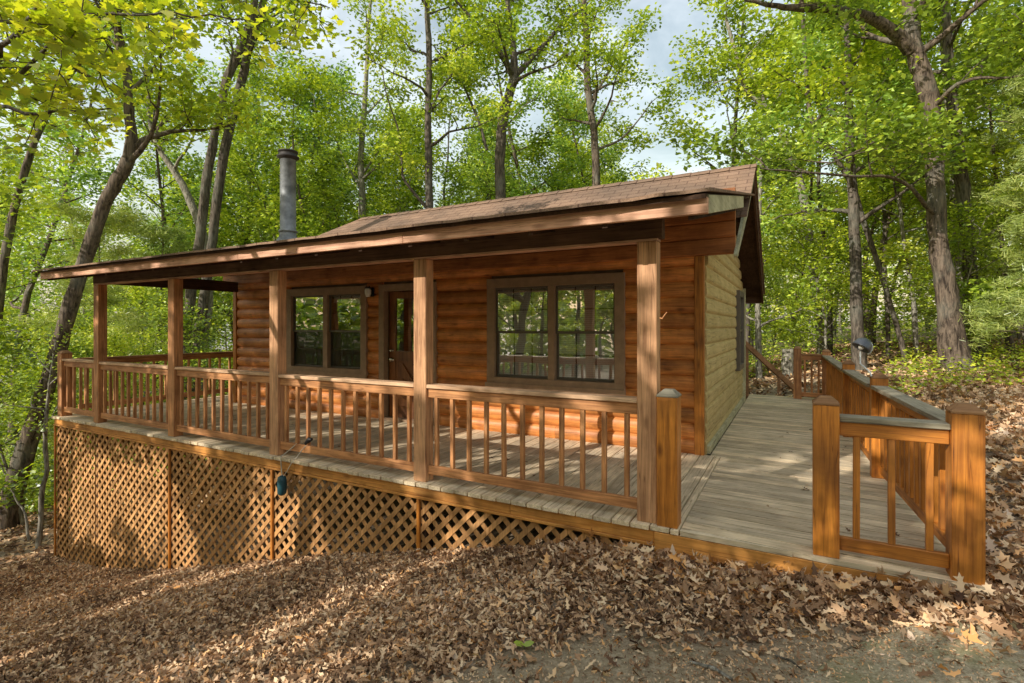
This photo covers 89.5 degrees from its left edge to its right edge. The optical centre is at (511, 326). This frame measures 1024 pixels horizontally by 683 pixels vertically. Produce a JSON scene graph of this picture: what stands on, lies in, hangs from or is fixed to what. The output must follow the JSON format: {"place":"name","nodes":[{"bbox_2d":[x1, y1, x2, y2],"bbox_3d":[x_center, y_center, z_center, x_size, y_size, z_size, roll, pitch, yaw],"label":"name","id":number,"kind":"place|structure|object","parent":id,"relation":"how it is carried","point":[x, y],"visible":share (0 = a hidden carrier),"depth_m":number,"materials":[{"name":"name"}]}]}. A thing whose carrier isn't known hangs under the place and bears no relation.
{"place":"outdoors","nodes":[
{"label":"outdoors","id":0,"kind":"place"},
{"bbox_2d":[0,320,1023,682],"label":"ground","id":1,"kind":"structure","parent":0,"point":[580,664],"depth_m":3.10,"materials":[{"name":"brown plant"}]},
{"bbox_2d":[0,163,81,393],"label":"forest tree","id":2,"kind":"object","parent":1,"relation":"on","point":[37,232],"visible":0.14,"depth_m":35.12,"materials":[{"name":"green plant"}]},
{"bbox_2d":[0,439,86,514],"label":"ground plants","id":3,"kind":"object","parent":1,"relation":"on","point":[29,505],"visible":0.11,"depth_m":14.97,"materials":[{"name":"green plant"}]},
{"bbox_2d":[0,312,91,525],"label":"young tree","id":4,"kind":"object","parent":1,"relation":"on","point":[7,350],"visible":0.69,"depth_m":12.32,"materials":[{"name":"green plant"}]},
{"bbox_2d":[0,318,91,548],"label":"sapling","id":5,"kind":"object","parent":1,"relation":"on","point":[41,495],"visible":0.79,"depth_m":9.77,"materials":[{"name":"green plant"}]},
{"bbox_2d":[0,51,92,348],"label":"forest tree","id":6,"kind":"object","parent":1,"relation":"on","point":[18,266],"visible":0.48,"depth_m":19.05,"materials":[{"name":"green plant"}]},
{"bbox_2d":[0,0,105,257],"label":"forest tree","id":7,"kind":"object","parent":1,"relation":"on","point":[27,185],"visible":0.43,"depth_m":12.94,"materials":[{"name":"green plant"}]},
{"bbox_2d":[0,327,112,499],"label":"young tree","id":8,"kind":"object","parent":1,"relation":"on","point":[39,448],"visible":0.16,"depth_m":14.73,"materials":[{"name":"green plant"}]},
{"bbox_2d":[0,326,112,479],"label":"young tree","id":9,"kind":"object","parent":1,"relation":"on","point":[36,379],"visible":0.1,"depth_m":18.81,"materials":[{"name":"green plant"}]},
{"bbox_2d":[0,117,118,349],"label":"forest tree","id":10,"kind":"object","parent":1,"relation":"on","point":[9,172],"visible":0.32,"depth_m":18.89,"materials":[{"name":"green plant"}]},
{"bbox_2d":[0,23,150,463],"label":"forest tree","id":11,"kind":"object","parent":1,"relation":"on","point":[26,297],"visible":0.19,"depth_m":24.36,"materials":[{"name":"green plant"}]},
{"bbox_2d":[0,113,153,360],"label":"forest tree","id":12,"kind":"object","parent":1,"relation":"on","point":[57,149],"visible":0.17,"depth_m":27.96,"materials":[{"name":"green plant"}]},
{"bbox_2d":[1,199,163,476],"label":"young tree","id":13,"kind":"object","parent":1,"relation":"on","point":[114,218],"visible":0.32,"depth_m":14.97,"materials":[{"name":"green plant"}]},
{"bbox_2d":[0,0,188,324],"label":"forest tree","id":14,"kind":"object","parent":1,"relation":"on","point":[12,219],"visible":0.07,"depth_m":15.94,"materials":[{"name":"green plant"}]},
{"bbox_2d":[70,320,202,502],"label":"young tree","id":15,"kind":"object","parent":1,"relation":"on","point":[121,341],"visible":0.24,"depth_m":13.90,"materials":[{"name":"green plant"}]},
{"bbox_2d":[0,0,278,529],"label":"forest tree","id":16,"kind":"object","parent":1,"relation":"on","point":[26,446],"visible":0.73,"depth_m":12.87,"materials":[{"name":"green plant"}]},
{"bbox_2d":[48,25,233,461],"bbox_3d":[-14.882,-2.792,22.477,9.013,18.491,6.154,0,0,-16],"label":"forest tree","id":17,"kind":"object","parent":1,"relation":"on","point":[92,175],"visible":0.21,"depth_m":21.56,"materials":[{"name":"green plant"}]},
{"bbox_2d":[81,279,210,475],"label":"young tree","id":18,"kind":"object","parent":1,"relation":"on","point":[139,304],"visible":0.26,"depth_m":17.25,"materials":[{"name":"green plant"}]},
{"bbox_2d":[0,459,306,575],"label":"leaf floor","id":19,"kind":"structure","parent":1,"relation":"on","point":[19,543],"depth_m":11.21,"materials":[{"name":"brown plant"}]},
{"bbox_2d":[78,108,240,343],"bbox_3d":[-16.947,-2.106,26.052,8.125,17.403,6.784,0,0,10],"label":"forest tree","id":20,"kind":"object","parent":1,"relation":"on","point":[149,156],"visible":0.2,"depth_m":24.75,"materials":[{"name":"green plant"}]},
{"bbox_2d":[107,211,217,467],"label":"young tree","id":21,"kind":"object","parent":1,"relation":"on","point":[153,235],"visible":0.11,"depth_m":19.71,"materials":[{"name":"green plant"}]},
{"bbox_2d":[86,3,241,469],"bbox_3d":[-12.386,-3.543,17.758,5.332,18.282,4.620,0,0,29],"label":"forest tree","id":22,"kind":"object","parent":1,"relation":"on","point":[188,197],"visible":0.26,"depth_m":18.50,"materials":[{"name":"green plant"}]},
{"bbox_2d":[0,0,354,164],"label":"maple tree","id":23,"kind":"object","parent":1,"relation":"on","point":[72,26],"visible":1,"depth_m":5.39,"materials":[{"name":"green plant"}]},
{"bbox_2d":[140,292,232,482],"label":"young tree","id":24,"kind":"object","parent":1,"relation":"on","point":[164,317],"visible":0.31,"depth_m":13.74,"materials":[{"name":"green plant"}]},
{"bbox_2d":[149,149,265,368],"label":"forest tree","id":25,"kind":"object","parent":1,"relation":"on","point":[227,221],"visible":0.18,"depth_m":24.16,"materials":[{"name":"green plant"}]},
{"bbox_2d":[140,41,317,316],"bbox_3d":[-13.303,-3.915,26.922,9.573,20.506,7.993,0,0,-32],"label":"forest tree","id":26,"kind":"object","parent":1,"relation":"on","point":[253,77],"visible":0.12,"depth_m":25.21,"materials":[{"name":"green plant"}]},
{"bbox_2d":[165,48,302,394],"bbox_3d":[-16.370,-4.257,31.750,11.218,23.015,7.660,0,0,0],"label":"forest tree","id":27,"kind":"object","parent":1,"relation":"on","point":[216,74],"visible":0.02,"depth_m":29.86,"materials":[{"name":"green plant"}]},
{"bbox_2d":[187,83,304,331],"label":"forest tree","id":28,"kind":"object","parent":1,"relation":"on","point":[252,187],"visible":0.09,"depth_m":26.81,"materials":[{"name":"green plant"}]},
{"bbox_2d":[183,0,328,479],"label":"forest tree","id":29,"kind":"object","parent":1,"relation":"on","point":[234,63],"visible":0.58,"depth_m":16.89,"materials":[{"name":"brown plant"}]},
{"bbox_2d":[187,0,324,474],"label":"forest tree","id":30,"kind":"object","parent":1,"relation":"on","point":[217,197],"visible":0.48,"depth_m":17.68,"materials":[{"name":"brown plant"}]},
{"bbox_2d":[212,131,320,363],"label":"forest tree","id":31,"kind":"object","parent":1,"relation":"on","point":[234,163],"visible":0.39,"depth_m":21.89,"materials":[{"name":"green plant"}]},
{"bbox_2d":[211,53,354,237],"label":"forest tree","id":32,"kind":"object","parent":1,"relation":"on","point":[291,82],"visible":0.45,"depth_m":21.63,"materials":[{"name":"green plant"}]},
{"bbox_2d":[213,58,382,295],"bbox_3d":[-11.088,-4.608,27.218,10.199,20.923,6.963,0,0,2],"label":"forest tree","id":33,"kind":"object","parent":1,"relation":"on","point":[306,108],"visible":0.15,"depth_m":26.73,"materials":[{"name":"green plant"}]},
{"bbox_2d":[262,48,386,229],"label":"forest tree","id":34,"kind":"object","parent":1,"relation":"on","point":[311,102],"visible":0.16,"depth_m":26.88,"materials":[{"name":"green plant"}]},
{"bbox_2d":[296,140,381,236],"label":"forest tree","id":35,"kind":"object","parent":1,"relation":"on","point":[332,160],"visible":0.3,"depth_m":20.39,"materials":[{"name":"green plant"}]},
{"bbox_2d":[310,87,408,228],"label":"forest tree","id":36,"kind":"object","parent":1,"relation":"on","point":[357,140],"visible":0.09,"depth_m":33.13,"materials":[{"name":"green plant"}]},
{"bbox_2d":[302,0,417,218],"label":"forest tree","id":37,"kind":"object","parent":1,"relation":"on","point":[362,176],"visible":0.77,"depth_m":23.80,"materials":[{"name":"green plant"}]},
{"bbox_2d":[342,93,439,220],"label":"forest tree","id":38,"kind":"object","parent":1,"relation":"on","point":[392,203],"visible":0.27,"depth_m":25.76,"materials":[{"name":"green plant"}]},
{"bbox_2d":[366,100,451,214],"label":"forest tree","id":39,"kind":"object","parent":1,"relation":"on","point":[420,174],"visible":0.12,"depth_m":30.46,"materials":[{"name":"green plant"}]},
{"bbox_2d":[367,44,495,211],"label":"forest tree","id":40,"kind":"object","parent":1,"relation":"on","point":[463,184],"visible":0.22,"depth_m":29.25,"materials":[{"name":"green plant"}]},
{"bbox_2d":[341,0,529,208],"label":"forest tree","id":41,"kind":"object","parent":1,"relation":"on","point":[455,71],"visible":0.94,"depth_m":18.75,"materials":[{"name":"green plant"}]},
{"bbox_2d":[433,99,521,206],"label":"forest tree","id":42,"kind":"object","parent":1,"relation":"on","point":[456,168],"visible":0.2,"depth_m":26.02,"materials":[{"name":"green plant"}]},
{"bbox_2d":[439,81,546,206],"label":"forest tree","id":43,"kind":"object","parent":1,"relation":"on","point":[476,102],"visible":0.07,"depth_m":29.66,"materials":[{"name":"green plant"}]},
{"bbox_2d":[0,206,1021,428],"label":"woods","id":44,"kind":"object","parent":1,"relation":"on","point":[847,316],"visible":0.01,"depth_m":56.14,"materials":[{"name":"green plant"}]},
{"bbox_2d":[0,541,1023,682],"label":"leaf litter","id":45,"kind":"object","parent":1,"relation":"on","point":[772,614],"visible":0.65,"depth_m":3.69,"materials":[{"name":"brown plant"}]},
{"bbox_2d":[51,394,987,593],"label":"wooden deck","id":46,"kind":"structure","parent":1,"relation":"on","point":[738,480],"depth_m":5.88,"materials":[{"name":"brown wood"}]},
{"bbox_2d":[57,350,71,416],"bbox_3d":[-7.645,0.963,8.832,0.158,1.115,0.158,0,0,29],"label":"newel post","id":47,"kind":"object","parent":46,"relation":"on","point":[61,381],"visible":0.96,"depth_m":8.76,"materials":[{"name":"brown wood"}]},
{"bbox_2d":[62,358,93,416],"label":"porch railing","id":48,"kind":"object","parent":46,"relation":"on","point":[81,364],"visible":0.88,"depth_m":8.51,"materials":[{"name":"brown wood"}]},
{"bbox_2d":[99,361,167,429],"bbox_3d":[-5.618,1.000,7.726,1.956,0.890,0.140,0,0,29],"label":"porch railing","id":49,"kind":"object","parent":46,"relation":"on","point":[141,369],"visible":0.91,"depth_m":7.69,"materials":[{"name":"brown wood"}]},
{"bbox_2d":[76,351,232,408],"bbox_3d":[-6.337,0.998,11.369,0.140,0.895,5.300,0,0,29],"label":"side railing","id":50,"kind":"object","parent":46,"relation":"on","point":[141,359],"visible":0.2,"depth_m":10.25,"materials":[{"name":"brown wood"}]},
{"bbox_2d":[174,366,268,446],"bbox_3d":[-3.741,1.000,6.703,2.007,0.890,0.140,0,0,29],"label":"porch railing","id":51,"kind":"object","parent":46,"relation":"on","point":[230,375],"visible":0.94,"depth_m":6.66,"materials":[{"name":"brown wood"}]},
{"bbox_2d":[278,374,413,471],"bbox_3d":[-1.832,1.005,5.662,2.029,0.880,0.140,0,0,29],"label":"porch railing","id":52,"kind":"object","parent":46,"relation":"on","point":[357,385],"visible":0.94,"depth_m":5.58,"materials":[{"name":"brown wood"}]},
{"bbox_2d":[33,148,764,523],"bbox_3d":[-1.043,-0.973,9.402,9.890,5.185,8.588,0,0,29],"label":"log cabin","id":53,"kind":"object","parent":46,"relation":"on","point":[581,290],"visible":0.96,"depth_m":7.02,"materials":[{"name":"brown wood"}]},
{"bbox_2d":[286,285,368,378],"bbox_3d":[-3.275,0.088,9.173,2.030,1.555,0.205,0,0,29],"label":"window","id":54,"kind":"structure","parent":53,"relation":"in","point":[325,348],"depth_m":9.10,"materials":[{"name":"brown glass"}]},
{"bbox_2d":[389,291,413,418],"bbox_3d":[-1.631,0.455,8.313,0.920,2.050,0.112,0,0,29],"label":"door","id":55,"kind":"structure","parent":53,"relation":"in","point":[401,363],"depth_m":8.46,"materials":[{"name":"brown wood"}]},
{"bbox_2d":[485,272,625,394],"bbox_3d":[0.549,0.088,7.051,2.075,1.555,0.138,0,0,29],"label":"window","id":56,"kind":"structure","parent":53,"relation":"in","point":[590,344],"depth_m":7.02,"materials":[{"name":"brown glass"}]},
{"bbox_2d":[735,290,743,370],"bbox_3d":[4.291,0.070,9.739,0.095,1.460,0.930,0,0,29],"label":"window","id":57,"kind":"structure","parent":53,"relation":"in","point":[739,296],"depth_m":9.34,"materials":[{"name":"brown wood"}]},
{"bbox_2d":[426,383,636,509],"bbox_3d":[0.104,1.005,4.607,2.070,0.880,0.140,0,0,29],"label":"porch railing","id":58,"kind":"object","parent":46,"relation":"on","point":[604,404],"visible":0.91,"depth_m":4.50,"materials":[{"name":"brown wood"}]},
{"bbox_2d":[656,388,681,528],"bbox_3d":[1.208,1.000,3.974,0.158,1.040,0.158,0,0,29],"label":"newel post","id":59,"kind":"object","parent":46,"relation":"on","point":[668,458],"visible":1,"depth_m":3.91,"materials":[{"name":"orange wood"}]},
{"bbox_2d":[812,395,839,558],"bbox_3d":[2.110,0.993,3.474,0.154,1.055,0.154,0,0,29],"label":"newel post","id":60,"kind":"object","parent":46,"relation":"on","point":[825,475],"visible":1,"depth_m":3.41,"materials":[{"name":"orange wood"}]},
{"bbox_2d":[822,355,841,413],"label":"walkway railing","id":61,"kind":"object","parent":46,"relation":"on","point":[833,377],"visible":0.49,"depth_m":8.98,"materials":[{"name":"orange wood"}]},
{"bbox_2d":[842,369,869,460],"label":"walkway railing","id":62,"kind":"object","parent":46,"relation":"on","point":[859,393],"visible":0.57,"depth_m":6.12,"materials":[{"name":"orange wood"}]},
{"bbox_2d":[869,372,888,478],"bbox_3d":[3.716,0.993,5.230,0.144,1.055,0.144,0,0,29],"label":"newel post","id":63,"kind":"object","parent":46,"relation":"on","point":[878,379],"visible":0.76,"depth_m":5.19,"materials":[{"name":"orange wood"}]},
{"bbox_2d":[840,414,950,568],"bbox_3d":[2.433,1.032,3.315,0.568,0.885,0.140,0,0,29],"label":"walkway railing","id":64,"kind":"object","parent":46,"relation":"on","point":[928,433],"visible":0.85,"depth_m":3.27,"materials":[{"name":"orange wood"}]},
{"bbox_2d":[871,385,944,546],"bbox_3d":[3.220,1.030,4.189,0.140,0.880,2.161,0,0,25],"label":"walkway railing","id":65,"kind":"object","parent":46,"relation":"on","point":[910,473],"visible":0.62,"depth_m":4.05,"materials":[{"name":"orange wood"}]},
{"bbox_2d":[945,402,986,585],"bbox_3d":[2.745,1.052,3.131,0.159,1.175,0.159,0,0,29],"label":"newel post","id":66,"kind":"object","parent":46,"relation":"on","point":[965,499],"visible":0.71,"depth_m":3.07,"materials":[{"name":"orange wood"}]},
{"bbox_2d":[432,0,612,198],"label":"forest tree","id":67,"kind":"object","parent":1,"relation":"on","point":[513,71],"visible":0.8,"depth_m":19.84,"materials":[{"name":"green plant"}]},
{"bbox_2d":[444,0,603,199],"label":"forest tree","id":68,"kind":"object","parent":1,"relation":"on","point":[535,85],"visible":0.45,"depth_m":24.52,"materials":[{"name":"green plant"}]},
{"bbox_2d":[69,306,1004,489],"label":"ground plants","id":69,"kind":"object","parent":1,"relation":"on","point":[920,332],"visible":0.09,"depth_m":21.53,"materials":[{"name":"green plant"}]},
{"bbox_2d":[510,122,591,193],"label":"forest tree","id":70,"kind":"object","parent":1,"relation":"on","point":[530,156],"visible":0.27,"depth_m":25.09,"materials":[{"name":"green plant"}]},
{"bbox_2d":[506,64,610,192],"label":"forest tree","id":71,"kind":"object","parent":1,"relation":"on","point":[568,86],"visible":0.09,"depth_m":30.91,"materials":[{"name":"green plant"}]},
{"bbox_2d":[540,77,649,190],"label":"forest tree","id":72,"kind":"object","parent":1,"relation":"on","point":[583,127],"visible":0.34,"depth_m":26.12,"materials":[{"name":"green plant"}]},
{"bbox_2d":[519,0,690,185],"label":"forest tree","id":73,"kind":"object","parent":1,"relation":"on","point":[618,57],"visible":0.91,"depth_m":20.99,"materials":[{"name":"green plant"}]},
{"bbox_2d":[364,608,1023,682],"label":"grit","id":74,"kind":"object","parent":1,"relation":"on","point":[856,644],"visible":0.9,"depth_m":2.63,"materials":[{"name":"brown stone"}]},
{"bbox_2d":[624,0,867,365],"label":"forest tree","id":75,"kind":"object","parent":1,"relation":"on","point":[696,133],"visible":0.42,"depth_m":21.12,"materials":[{"name":"green plant"}]},
{"bbox_2d":[669,0,823,353],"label":"forest tree","id":76,"kind":"object","parent":1,"relation":"on","point":[762,42],"visible":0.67,"depth_m":19.95,"materials":[{"name":"green plant"}]},
{"bbox_2d":[488,527,1023,646],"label":"leaf drift","id":77,"kind":"object","parent":1,"relation":"on","point":[836,607],"visible":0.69,"depth_m":3.25,"materials":[{"name":"brown plant"}]},
{"bbox_2d":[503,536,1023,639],"bbox_3d":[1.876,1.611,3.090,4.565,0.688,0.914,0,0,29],"label":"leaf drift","id":78,"kind":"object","parent":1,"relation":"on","point":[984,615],"visible":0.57,"depth_m":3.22,"materials":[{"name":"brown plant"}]},
{"bbox_2d":[746,341,792,398],"bbox_3d":[6.097,1.022,12.300,1.450,1.582,0.095,0,0,0],"label":"stair railing","id":79,"kind":"object","parent":1,"relation":"on","point":[769,366],"visible":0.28,"depth_m":12.26,"materials":[{"name":"brown wood"}]},
{"bbox_2d":[750,264,799,348],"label":"young tree","id":80,"kind":"object","parent":1,"relation":"on","point":[768,277],"visible":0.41,"depth_m":31.82,"materials":[{"name":"green plant"}]},
{"bbox_2d":[708,29,843,273],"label":"forest tree","id":81,"kind":"object","parent":1,"relation":"on","point":[769,253],"visible":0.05,"depth_m":25.98,"materials":[{"name":"green plant"}]},
{"bbox_2d":[734,80,843,378],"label":"forest tree","id":82,"kind":"object","parent":1,"relation":"on","point":[777,193],"visible":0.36,"depth_m":16.63,"materials":[{"name":"green plant"}]},
{"bbox_2d":[728,0,897,352],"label":"forest tree","id":83,"kind":"object","parent":1,"relation":"on","point":[830,320],"visible":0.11,"depth_m":21.08,"materials":[{"name":"green plant"}]},
{"bbox_2d":[746,203,890,348],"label":"young tree","id":84,"kind":"object","parent":1,"relation":"on","point":[812,250],"visible":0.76,"depth_m":18.01,"materials":[{"name":"green plant"}]},
{"bbox_2d":[764,43,877,348],"bbox_3d":[16.701,-7.021,28.120,5.875,17.533,7.917,0,0,41],"label":"forest tree","id":85,"kind":"object","parent":1,"relation":"on","point":[811,182],"visible":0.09,"depth_m":27.97,"materials":[{"name":"green plant"}]},
{"bbox_2d":[670,0,1023,370],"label":"forest tree","id":86,"kind":"object","parent":1,"relation":"on","point":[929,124],"visible":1,"depth_m":12.67,"materials":[{"name":"green plant"}]},
{"bbox_2d":[731,0,964,361],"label":"forest tree","id":87,"kind":"object","parent":1,"relation":"on","point":[826,79],"visible":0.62,"depth_m":15.81,"materials":[{"name":"green plant"}]},
{"bbox_2d":[734,0,973,371],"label":"forest tree","id":88,"kind":"object","parent":1,"relation":"on","point":[855,220],"visible":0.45,"depth_m":14.87,"materials":[{"name":"green plant"}]},
{"bbox_2d":[797,194,936,335],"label":"young tree","id":89,"kind":"object","parent":1,"relation":"on","point":[844,215],"visible":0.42,"depth_m":18.45,"materials":[{"name":"green plant"}]},
{"bbox_2d":[747,338,1023,397],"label":"plants","id":90,"kind":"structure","parent":1,"relation":"on","point":[871,368],"depth_m":15.48,"materials":[{"name":"plant"}]},
{"bbox_2d":[827,103,956,356],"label":"forest tree","id":91,"kind":"object","parent":1,"relation":"on","point":[895,252],"visible":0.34,"depth_m":17.77,"materials":[{"name":"green plant"}]},
{"bbox_2d":[798,612,1023,682],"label":"gravel path","id":92,"kind":"structure","parent":1,"relation":"on","point":[1007,659],"depth_m":2.52,"materials":[{"name":"beige gravel"}]},
{"bbox_2d":[822,21,1012,357],"bbox_3d":[13.115,-4.254,17.066,4.886,12.014,3.781,0,0,29],"label":"forest tree","id":93,"kind":"object","parent":1,"relation":"on","point":[913,304],"visible":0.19,"depth_m":16.95,"materials":[{"name":"green plant"}]},
{"bbox_2d":[820,370,1023,643],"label":"leaf bank","id":94,"kind":"structure","parent":1,"relation":"on","point":[1002,396],"depth_m":5.18,"materials":[{"name":"brown plant"}]},
{"bbox_2d":[822,0,1023,330],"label":"forest tree","id":95,"kind":"object","parent":1,"relation":"on","point":[979,159],"visible":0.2,"depth_m":16.34,"materials":[{"name":"green plant"}]},
{"bbox_2d":[825,0,1023,346],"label":"forest tree","id":96,"kind":"object","parent":1,"relation":"on","point":[872,339],"visible":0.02,"depth_m":21.27,"materials":[{"name":"green plant"}]},
{"bbox_2d":[852,0,1023,358],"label":"forest tree","id":97,"kind":"object","parent":1,"relation":"on","point":[962,183],"visible":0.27,"depth_m":15.38,"materials":[{"name":"brown plant"}]},
{"bbox_2d":[863,175,1023,349],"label":"young tree","id":98,"kind":"object","parent":1,"relation":"on","point":[967,245],"visible":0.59,"depth_m":14.46,"materials":[{"name":"green plant"}]},
{"bbox_2d":[873,334,1023,394],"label":"ground plants","id":99,"kind":"object","parent":1,"relation":"on","point":[988,361],"visible":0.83,"depth_m":11.93,"materials":[{"name":"green plant"}]},
{"bbox_2d":[898,4,1023,350],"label":"pine tree","id":100,"kind":"object","parent":1,"relation":"on","point":[1000,133],"visible":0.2,"depth_m":16.99,"materials":[{"name":"green plant"}]},
{"bbox_2d":[937,49,1023,205],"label":"forest tree","id":101,"kind":"object","parent":1,"relation":"on","point":[1008,133],"visible":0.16,"depth_m":17.27,"materials":[{"name":"green plant"}]},
{"bbox_2d":[943,0,1023,185],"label":"forest tree","id":102,"kind":"object","parent":1,"relation":"on","point":[1019,54],"visible":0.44,"depth_m":15.73,"materials":[{"name":"green plant"}]},
{"bbox_2d":[957,278,1023,341],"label":"forest tree","id":103,"kind":"object","parent":1,"relation":"on","point":[985,286],"visible":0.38,"depth_m":14.02,"materials":[{"name":"green plant"}]},
{"bbox_2d":[958,65,1023,349],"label":"pine tree","id":104,"kind":"object","parent":1,"relation":"on","point":[1016,86],"visible":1,"depth_m":12.37,"materials":[{"name":"green plant"}]},
{"bbox_2d":[0,0,1023,380],"label":"sky","id":105,"kind":"structure","parent":0,"point":[675,19],"materials":[{"name":"white"}]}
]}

